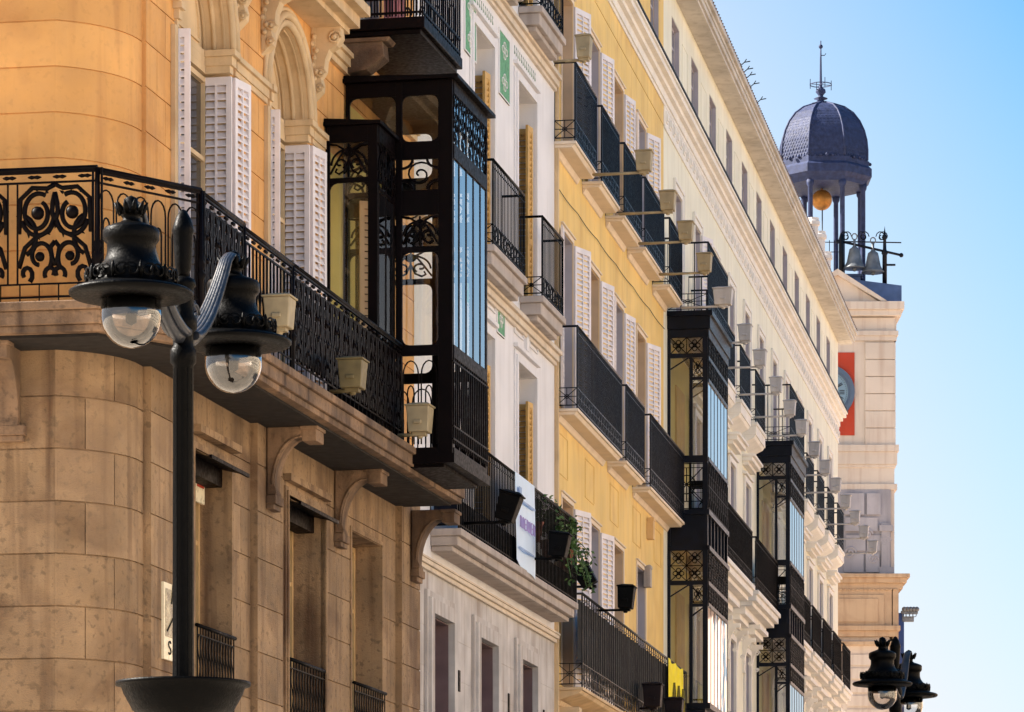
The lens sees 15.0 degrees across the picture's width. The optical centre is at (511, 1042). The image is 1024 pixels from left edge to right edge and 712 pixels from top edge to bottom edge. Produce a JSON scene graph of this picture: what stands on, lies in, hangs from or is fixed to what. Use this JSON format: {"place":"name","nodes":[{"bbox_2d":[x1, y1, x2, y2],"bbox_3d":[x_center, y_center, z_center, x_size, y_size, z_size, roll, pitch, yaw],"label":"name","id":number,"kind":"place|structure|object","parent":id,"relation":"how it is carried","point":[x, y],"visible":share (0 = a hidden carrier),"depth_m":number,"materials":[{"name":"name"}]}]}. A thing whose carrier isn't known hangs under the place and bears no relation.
{"place":"outdoors","nodes":[
{"label":"outdoors","id":0,"kind":"place"},
{"bbox_2d":[0,0,495,711],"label":"corner building","id":1,"kind":"structure","parent":0,"point":[278,144],"depth_m":43.56,"materials":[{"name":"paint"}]},
{"bbox_2d":[161,581,172,661],"bbox_3d":[-3.568,-4.430,41.299,0.042,0.807,0.867,0,0,12],"label":"street plaque","id":2,"kind":"object","parent":1,"relation":"attached to","point":[166,615],"visible":0.38,"depth_m":40.96,"materials":[{"name":"ceramic"}]},
{"bbox_2d":[181,61,206,310],"bbox_3d":[-3.647,-9.075,42.460,0.070,3.350,2.088,0,0,12],"label":"window","id":3,"kind":"structure","parent":1,"relation":"in","point":[198,103],"depth_m":43.26,"materials":[{"name":"white wood"}]},
{"bbox_2d":[196,502,199,675],"bbox_3d":[-3.650,-4.870,42.783,0.070,3.020,1.419,0,0,12],"label":"window","id":4,"kind":"structure","parent":1,"relation":"in","point":[197,504],"depth_m":43.42,"materials":[{"name":"brown wood"}]},
{"bbox_2d":[196,483,204,504],"bbox_3d":[-3.470,-6.155,43.239,0.035,0.340,0.340,0,0,12],"label":"sign","id":5,"kind":"object","parent":1,"relation":"attached to","point":[200,494],"visible":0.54,"depth_m":43.24,"materials":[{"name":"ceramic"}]},
{"bbox_2d":[261,293,297,334],"bbox_3d":[-2.540,-7.770,41.628,0.447,0.430,0.336,0,0,12],"label":"floodlight","id":6,"kind":"object","parent":1,"relation":"attached to","point":[280,308],"visible":0.88,"depth_m":41.48,"materials":[{"name":"beige metal"}]},
{"bbox_2d":[273,139,285,362],"bbox_3d":[-2.920,-9.075,45.903,0.070,3.350,1.788,0,0,12],"label":"window","id":7,"kind":"structure","parent":1,"relation":"in","point":[282,147],"depth_m":46.72,"materials":[{"name":"white wood"}]},
{"bbox_2d":[290,531,292,711],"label":"window","id":8,"kind":"structure","parent":1,"relation":"in","point":[291,533],"depth_m":47.32,"materials":[{"name":"brown wood"}]},
{"bbox_2d":[329,356,369,394],"bbox_3d":[-1.887,-7.643,44.724,0.447,0.430,0.336,0,0,12],"label":"floodlight","id":9,"kind":"object","parent":1,"relation":"attached to","point":[352,370],"visible":0.99,"depth_m":44.59,"materials":[{"name":"beige metal"}]},
{"bbox_2d":[352,547,354,711],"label":"window","id":10,"kind":"structure","parent":1,"relation":"in","point":[353,549],"depth_m":50.31,"materials":[{"name":"brown wood"}]},
{"bbox_2d":[355,218,367,332],"bbox_3d":[-1.843,-8.900,49.407,0.030,3.000,1.040,0,0,12],"label":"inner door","id":11,"kind":"structure","parent":1,"relation":"in","point":[356,222],"depth_m":48.90,"materials":[{"name":"beige wood"}]},
{"bbox_2d":[360,1,378,18],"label":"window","id":12,"kind":"structure","parent":1,"relation":"in","point":[368,2],"depth_m":49.73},
{"bbox_2d":[397,402,435,438],"bbox_3d":[-1.193,-7.652,48.010,0.446,0.430,0.336,0,0,12],"label":"floodlight","id":13,"kind":"object","parent":1,"relation":"attached to","point":[419,419],"visible":1,"depth_m":47.87,"materials":[{"name":"beige metal"}]},
{"bbox_2d":[413,0,577,711],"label":"white building","id":14,"kind":"structure","parent":0,"point":[492,610],"depth_m":58.21,"materials":[{"name":"white paint"}]},
{"bbox_2d":[424,589,457,711],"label":"window","id":15,"kind":"structure","parent":14,"relation":"in","point":[435,631],"depth_m":54.32,"materials":[{"name":"grey stone"}]},
{"bbox_2d":[469,0,498,240],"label":"window","id":16,"kind":"structure","parent":14,"relation":"in","point":[475,20],"depth_m":57.03,"materials":[{"name":"white paint"}]},
{"bbox_2d":[472,614,501,711],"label":"window","id":17,"kind":"structure","parent":14,"relation":"in","point":[486,660],"depth_m":57.47,"materials":[{"name":"grey stone"}]},
{"bbox_2d":[487,300,498,520],"bbox_3d":[-0.564,-9.108,56.686,0.400,4.104,1.923,0,0,11],"label":"window","id":18,"kind":"structure","parent":14,"relation":"in","point":[491,332],"depth_m":57.41,"materials":[{"name":"white paint"}]},
{"bbox_2d":[464,488,525,525],"bbox_3d":[-0.247,-7.311,53.322,0.831,0.492,0.316,0,0,11],"label":"floodlight","id":19,"kind":"object","parent":14,"relation":"attached to","point":[509,504],"visible":1,"depth_m":53.17,"materials":[{"name":"black metal"}]},
{"bbox_2d":[515,472,535,577],"bbox_3d":[0.203,-7.630,57.606,0.073,1.400,1.560,0,0,11],"label":"banner","id":20,"kind":"object","parent":14,"relation":"attached to","point":[525,537],"visible":0.94,"depth_m":57.71,"materials":[{"name":"white fabric"}]},
{"bbox_2d":[514,637,540,711],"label":"window","id":21,"kind":"structure","parent":14,"relation":"in","point":[524,652],"depth_m":60.28,"materials":[{"name":"grey stone"}]},
{"bbox_2d":[514,327,540,562],"bbox_3d":[0.076,-9.108,60.043,0.400,4.104,1.946,0,0,11],"label":"window","id":22,"kind":"structure","parent":14,"relation":"in","point":[519,359],"depth_m":59.92,"materials":[{"name":"white paint"}]},
{"bbox_2d":[514,59,540,295],"bbox_3d":[0.076,-13.178,60.043,0.400,3.444,1.946,0,0,11],"label":"window","id":23,"kind":"structure","parent":14,"relation":"in","point":[518,77],"depth_m":60.52,"materials":[{"name":"white paint"}]},
{"bbox_2d":[534,530,573,561],"bbox_3d":[0.588,-7.413,58.246,0.623,0.457,0.316,0,0,11],"label":"floodlight","id":24,"kind":"object","parent":14,"relation":"attached to","point":[559,545],"visible":1,"depth_m":58.10,"materials":[{"name":"black metal"}]},
{"bbox_2d":[545,495,586,585],"bbox_3d":[0.727,-7.777,60.594,0.906,1.468,0.871,0,0,-24],"label":"potted plant","id":25,"kind":"object","parent":14,"relation":"on","point":[572,545],"visible":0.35,"depth_m":60.45,"materials":[{"name":"green plant"}]},
{"bbox_2d":[553,33,593,62],"bbox_3d":[0.976,-15.889,62.359,0.640,0.450,0.316,0,0,11],"label":"floodlight","id":26,"kind":"object","parent":14,"relation":"attached to","point":[584,43],"visible":0.99,"depth_m":62.21,"materials":[{"name":"beige metal"}]},
{"bbox_2d":[552,511,597,593],"bbox_3d":[0.948,-7.761,61.703,0.800,1.279,0.797,0,0,11],"label":"potted plant","id":27,"kind":"object","parent":14,"relation":"on","point":[572,526],"visible":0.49,"depth_m":61.72,"materials":[{"name":"green plant"}]},
{"bbox_2d":[554,0,686,711],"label":"yellow building","id":28,"kind":"structure","parent":0,"point":[619,454],"depth_m":68.05,"materials":[{"name":"paint"}]},
{"bbox_2d":[561,490,590,690],"bbox_3d":[0.903,-7.375,64.045,0.358,3.150,1.851,0,0,15],"label":"window","id":29,"kind":"structure","parent":28,"relation":"in","point":[566,627],"depth_m":64.41,"materials":[{"name":"white paint"}]},
{"bbox_2d":[561,221,590,407],"bbox_3d":[0.886,-11.775,63.864,0.379,3.050,2.200,0,0,13],"label":"window","id":30,"kind":"structure","parent":28,"relation":"in","point":[566,338],"depth_m":64.41,"materials":[{"name":"white paint"}]},
{"bbox_2d":[561,0,590,141],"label":"window","id":31,"kind":"structure","parent":28,"relation":"in","point":[566,69],"depth_m":64.41,"materials":[{"name":"white paint"}]},
{"bbox_2d":[577,560,597,589],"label":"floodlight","id":32,"kind":"object","parent":28,"relation":"attached to","point":[581,581],"visible":0.52,"depth_m":62.64,"materials":[{"name":"black metal"}]},
{"bbox_2d":[588,27,613,180],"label":"window","id":33,"kind":"structure","parent":28,"relation":"in","point":[598,59],"depth_m":67.37,"materials":[{"name":"white paint"}]},
{"bbox_2d":[591,515,613,704],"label":"window","id":34,"kind":"structure","parent":28,"relation":"in","point":[597,538],"depth_m":67.40,"materials":[{"name":"white paint"}]},
{"bbox_2d":[591,259,613,424],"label":"window","id":35,"kind":"structure","parent":28,"relation":"in","point":[598,286],"depth_m":67.38,"materials":[{"name":"white paint"}]},
{"bbox_2d":[595,584,636,612],"bbox_3d":[1.720,-7.346,64.524,0.683,0.473,0.316,0,0,10],"label":"floodlight","id":36,"kind":"object","parent":28,"relation":"attached to","point":[626,593],"visible":1,"depth_m":64.38,"materials":[{"name":"black metal"}]},
{"bbox_2d":[614,537,625,710],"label":"window","id":37,"kind":"structure","parent":28,"relation":"in","point":[619,557],"depth_m":70.34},
{"bbox_2d":[592,149,653,176],"bbox_3d":[1.826,-14.480,64.209,1.014,0.420,0.316,0,0,10],"label":"floodlight","id":38,"kind":"object","parent":28,"relation":"attached to","point":[644,160],"visible":1,"depth_m":64.04,"materials":[{"name":"beige metal"}]},
{"bbox_2d":[613,69,635,214],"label":"window","id":39,"kind":"structure","parent":28,"relation":"in","point":[621,100],"depth_m":70.34,"materials":[{"name":"white paint"}]},
{"bbox_2d":[614,292,635,460],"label":"window","id":40,"kind":"structure","parent":28,"relation":"in","point":[620,317],"depth_m":70.34,"materials":[{"name":"white paint"}]},
{"bbox_2d":[636,558,646,711],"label":"window","id":41,"kind":"structure","parent":28,"relation":"in","point":[641,592],"depth_m":73.31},
{"bbox_2d":[618,189,677,215],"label":"floodlight","id":42,"kind":"object","parent":28,"relation":"attached to","point":[667,201],"visible":1,"depth_m":67.09,"materials":[{"name":"beige metal"}]},
{"bbox_2d":[636,323,660,486],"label":"window","id":43,"kind":"structure","parent":28,"relation":"in","point":[643,348],"depth_m":73.32,"materials":[{"name":"white paint"}]},
{"bbox_2d":[636,109,660,246],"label":"window","id":44,"kind":"structure","parent":28,"relation":"in","point":[642,137],"depth_m":73.32,"materials":[{"name":"white paint"}]},
{"bbox_2d":[640,682,663,710],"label":"floodlight","id":45,"kind":"object","parent":28,"relation":"attached to","point":[652,694],"visible":1,"depth_m":69.31,"materials":[{"name":"brown metal"}]},
{"bbox_2d":[650,0,657,35],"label":"window","id":46,"kind":"structure","parent":28,"relation":"in","point":[653,3],"depth_m":75.26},
{"bbox_2d":[638,220,694,244],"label":"floodlight","id":47,"kind":"object","parent":28,"relation":"attached to","point":[685,230],"visible":1,"depth_m":69.59,"materials":[{"name":"beige metal"}]},
{"bbox_2d":[663,697,684,711],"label":"floodlight","id":48,"kind":"object","parent":28,"relation":"attached to","point":[674,704],"visible":1,"depth_m":72.31,"materials":[{"name":"brown metal"}]},
{"bbox_2d":[669,658,684,711],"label":"cloth","id":49,"kind":"object","parent":28,"relation":"attached to","point":[676,689],"visible":0.69,"depth_m":74.05,"materials":[{"name":"yellow fabric"}]},
{"bbox_2d":[659,252,713,275],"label":"floodlight","id":50,"kind":"object","parent":28,"relation":"attached to","point":[704,262],"visible":1,"depth_m":72.39,"materials":[{"name":"beige metal"}]},
{"bbox_2d":[681,286,734,308],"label":"floodlight","id":51,"kind":"object","parent":28,"relation":"attached to","point":[723,297],"visible":1,"depth_m":75.69,"materials":[{"name":"white metal"}]},
{"bbox_2d":[663,0,857,711],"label":"cream building","id":52,"kind":"structure","parent":0,"point":[754,554],"depth_m":88.81,"materials":[{"name":"paint"}]},
{"bbox_2d":[672,18,678,77],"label":"window","id":53,"kind":"structure","parent":52,"relation":"in","point":[674,29],"depth_m":78.43,"materials":[{"name":"white wood"}]},
{"bbox_2d":[673,177,684,310],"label":"window","id":54,"kind":"structure","parent":52,"relation":"in","point":[679,214],"depth_m":78.76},
{"bbox_2d":[691,57,697,114],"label":"window","id":55,"kind":"structure","parent":52,"relation":"in","point":[694,72],"depth_m":81.60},
{"bbox_2d":[692,575,702,702],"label":"window","id":56,"kind":"structure","parent":52,"relation":"in","point":[697,618],"depth_m":81.92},
{"bbox_2d":[693,387,702,507],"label":"window","id":57,"kind":"structure","parent":52,"relation":"in","point":[697,411],"depth_m":81.49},
{"bbox_2d":[693,211,712,309],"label":"window","id":58,"kind":"structure","parent":52,"relation":"in","point":[697,237],"depth_m":81.92,"materials":[{"name":"white paint"}]},
{"bbox_2d":[709,95,715,149],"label":"window","id":59,"kind":"structure","parent":52,"relation":"in","point":[710,100],"depth_m":84.77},
{"bbox_2d":[713,244,720,261],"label":"window","id":60,"kind":"structure","parent":52,"relation":"in","point":[714,248],"depth_m":84.58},
{"bbox_2d":[726,130,731,181],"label":"window","id":61,"kind":"structure","parent":52,"relation":"in","point":[728,143],"depth_m":87.95,"materials":[{"name":"white wood"}]},
{"bbox_2d":[728,416,732,429],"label":"window","id":62,"kind":"structure","parent":52,"relation":"in","point":[730,422],"depth_m":85.06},
{"bbox_2d":[727,272,736,398],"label":"window","id":63,"kind":"structure","parent":52,"relation":"in","point":[732,310],"depth_m":88.27,"materials":[{"name":"white"}]},
{"bbox_2d":[728,593,738,642],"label":"window","id":64,"kind":"structure","parent":52,"relation":"in","point":[732,602],"depth_m":84.89,"materials":[{"name":"beige stone"}]},
{"bbox_2d":[728,432,748,511],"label":"window","id":65,"kind":"structure","parent":52,"relation":"in","point":[737,443],"depth_m":87.69,"materials":[{"name":"beige paint"}]},
{"bbox_2d":[728,609,753,711],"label":"window","id":66,"kind":"structure","parent":52,"relation":"in","point":[741,618],"depth_m":87.99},
{"bbox_2d":[732,323,752,344],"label":"floodlight","id":67,"kind":"object","parent":52,"relation":"attached to","point":[745,332],"visible":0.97,"depth_m":79.58,"materials":[{"name":"white metal"}]},
{"bbox_2d":[742,163,746,210],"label":"window","id":68,"kind":"structure","parent":52,"relation":"in","point":[744,171],"depth_m":91.12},
{"bbox_2d":[743,299,751,421],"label":"window","id":69,"kind":"structure","parent":52,"relation":"in","point":[748,348],"depth_m":91.43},
{"bbox_2d":[728,349,767,368],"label":"floodlight","id":70,"kind":"object","parent":52,"relation":"attached to","point":[760,356],"visible":0.98,"depth_m":82.49,"materials":[{"name":"white metal"}]},
{"bbox_2d":[742,453,762,529],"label":"window","id":71,"kind":"structure","parent":52,"relation":"in","point":[750,461],"depth_m":90.81,"materials":[{"name":"beige paint"}]},
{"bbox_2d":[742,624,767,711],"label":"window","id":72,"kind":"structure","parent":52,"relation":"in","point":[756,633],"depth_m":90.85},
{"bbox_2d":[756,191,760,238],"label":"window","id":73,"kind":"structure","parent":52,"relation":"in","point":[758,204],"depth_m":94.29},
{"bbox_2d":[739,376,783,395],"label":"floodlight","id":74,"kind":"object","parent":52,"relation":"attached to","point":[776,382],"visible":1,"depth_m":85.89,"materials":[{"name":"white metal"}]},
{"bbox_2d":[757,324,765,440],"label":"window","id":75,"kind":"structure","parent":52,"relation":"in","point":[760,333],"depth_m":94.59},
{"bbox_2d":[770,220,774,265],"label":"window","id":76,"kind":"structure","parent":52,"relation":"in","point":[772,231],"depth_m":97.45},
{"bbox_2d":[771,348,778,440],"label":"window","id":77,"kind":"structure","parent":52,"relation":"in","point":[774,367],"depth_m":97.76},
{"bbox_2d":[754,399,796,417],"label":"floodlight","id":78,"kind":"object","parent":52,"relation":"attached to","point":[789,408],"visible":1,"depth_m":88.99,"materials":[{"name":"white metal"}]},
{"bbox_2d":[770,652,785,711],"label":"window","id":79,"kind":"structure","parent":52,"relation":"in","point":[780,667],"depth_m":96.36,"materials":[{"name":"black metal"}]},
{"bbox_2d":[771,492,785,575],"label":"window","id":80,"kind":"structure","parent":52,"relation":"in","point":[780,509],"depth_m":96.76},
{"bbox_2d":[783,510,785,602],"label":"window","id":81,"kind":"structure","parent":52,"relation":"in","point":[784,511],"depth_m":99.68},
{"bbox_2d":[783,247,786,289],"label":"window","id":82,"kind":"structure","parent":52,"relation":"in","point":[784,252],"depth_m":100.61,"materials":[{"name":"grey glass"}]},
{"bbox_2d":[766,419,807,436],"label":"floodlight","id":83,"kind":"object","parent":52,"relation":"attached to","point":[801,427],"visible":1,"depth_m":91.79,"materials":[{"name":"white metal"}]},
{"bbox_2d":[784,370,790,439],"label":"window","id":84,"kind":"structure","parent":52,"relation":"in","point":[787,379],"depth_m":100.56,"materials":[{"name":"beige paint"}]},
{"bbox_2d":[783,668,805,711],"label":"window","id":85,"kind":"structure","parent":52,"relation":"in","point":[784,689],"depth_m":99.51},
{"bbox_2d":[795,272,798,312],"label":"window","id":86,"kind":"structure","parent":52,"relation":"in","point":[796,277],"depth_m":103.78,"materials":[{"name":"grey glass"}]},
{"bbox_2d":[795,391,802,404],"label":"window","id":87,"kind":"structure","parent":52,"relation":"in","point":[797,393],"depth_m":103.45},
{"bbox_2d":[806,295,809,334],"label":"window","id":88,"kind":"structure","parent":52,"relation":"in","point":[807,300],"depth_m":106.97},
{"bbox_2d":[804,526,812,550],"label":"window","id":89,"kind":"structure","parent":52,"relation":"in","point":[807,534],"depth_m":103.66,"materials":[{"name":"beige stone"}]},
{"bbox_2d":[804,676,816,705],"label":"window","id":90,"kind":"structure","parent":52,"relation":"in","point":[809,681],"depth_m":103.60,"materials":[{"name":"beige stone"}]},
{"bbox_2d":[807,410,813,462],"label":"window","id":91,"kind":"structure","parent":52,"relation":"in","point":[810,428],"depth_m":107.10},
{"bbox_2d":[803,441,820,458],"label":"floodlight","id":92,"kind":"object","parent":52,"relation":"attached to","point":[814,449],"visible":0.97,"depth_m":95.19,"materials":[{"name":"white metal"}]},
{"bbox_2d":[808,217,819,238],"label":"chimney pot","id":93,"kind":"object","parent":52,"relation":"on","point":[815,222],"visible":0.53,"depth_m":112.36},
{"bbox_2d":[806,542,822,615],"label":"window","id":94,"kind":"structure","parent":52,"relation":"in","point":[813,549],"depth_m":106.79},
{"bbox_2d":[806,687,826,711],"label":"window","id":95,"kind":"structure","parent":52,"relation":"in","point":[818,693],"depth_m":105.88,"materials":[{"name":"beige stone"}]},
{"bbox_2d":[816,315,819,354],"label":"window","id":96,"kind":"structure","parent":52,"relation":"in","point":[817,320],"depth_m":110.13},
{"bbox_2d":[806,459,831,476],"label":"floodlight","id":97,"kind":"object","parent":52,"relation":"attached to","point":[825,467],"visible":0.98,"depth_m":98.19,"materials":[{"name":"white metal"}]},
{"bbox_2d":[817,429,823,478],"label":"window","id":98,"kind":"structure","parent":52,"relation":"in","point":[819,435],"depth_m":110.45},
{"bbox_2d":[818,231,826,254],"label":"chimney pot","id":99,"kind":"object","parent":52,"relation":"on","point":[822,236],"visible":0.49,"depth_m":113.56,"materials":[{"name":"white stone"}]},
{"bbox_2d":[804,477,841,493],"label":"floodlight","id":100,"kind":"object","parent":52,"relation":"attached to","point":[835,485],"visible":0.99,"depth_m":101.29,"materials":[{"name":"white metal"}]},
{"bbox_2d":[817,556,832,621],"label":"window","id":101,"kind":"structure","parent":52,"relation":"in","point":[824,563],"depth_m":109.56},
{"bbox_2d":[817,697,836,711],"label":"window","id":102,"kind":"structure","parent":52,"relation":"in","point":[828,703],"depth_m":109.00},
{"bbox_2d":[826,336,829,373],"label":"window","id":103,"kind":"structure","parent":52,"relation":"in","point":[828,343],"depth_m":113.29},
{"bbox_2d":[825,251,832,267],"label":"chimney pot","id":104,"kind":"object","parent":52,"relation":"on","point":[829,256],"visible":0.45,"depth_m":114.76,"materials":[{"name":"white stone"}]},
{"bbox_2d":[827,446,832,493],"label":"window","id":105,"kind":"structure","parent":52,"relation":"in","point":[829,452],"depth_m":113.48,"materials":[{"name":"beige paint"}]},
{"bbox_2d":[815,494,851,509],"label":"floodlight","id":106,"kind":"object","parent":52,"relation":"attached to","point":[845,501],"visible":1,"depth_m":104.39,"materials":[{"name":"white metal"}]},
{"bbox_2d":[827,570,841,639],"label":"window","id":107,"kind":"structure","parent":52,"relation":"in","point":[833,576],"depth_m":112.65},
{"bbox_2d":[828,707,844,711],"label":"window","id":108,"kind":"structure","parent":52,"relation":"in","point":[835,709],"depth_m":112.08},
{"bbox_2d":[826,510,860,525],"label":"floodlight","id":109,"kind":"object","parent":52,"relation":"attached to","point":[855,517],"visible":1,"depth_m":107.49,"materials":[{"name":"white metal"}]},
{"bbox_2d":[835,525,868,539],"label":"floodlight","id":110,"kind":"object","parent":52,"relation":"attached to","point":[863,531],"visible":1,"depth_m":110.59,"materials":[{"name":"white metal"}]},
{"bbox_2d":[845,540,877,554],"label":"floodlight","id":111,"kind":"object","parent":52,"relation":"attached to","point":[872,547],"visible":1,"depth_m":113.89,"materials":[{"name":"white metal"}]},
{"bbox_2d":[713,0,1023,711],"label":"sky","id":112,"kind":"structure","parent":0,"point":[935,88],"materials":[{"name":"blue"}]},
{"label":"ground","id":113,"kind":"structure","parent":0,"visible":0},
{"bbox_2d":[69,195,291,711],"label":"street lamp","id":114,"kind":"object","parent":113,"relation":"on","point":[130,277],"visible":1,"depth_m":25.28,"materials":[{"name":"black metal"}]},
{"bbox_2d":[779,41,918,711],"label":"clock tower","id":115,"kind":"structure","parent":113,"relation":"on","point":[824,150],"depth_m":149.93,"materials":[{"name":"beige stone"}]},
{"bbox_2d":[852,636,937,711],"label":"street lamp","id":116,"kind":"object","parent":113,"relation":"on","point":[886,675],"visible":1,"depth_m":51.26,"materials":[{"name":"black metal"}]}
]}

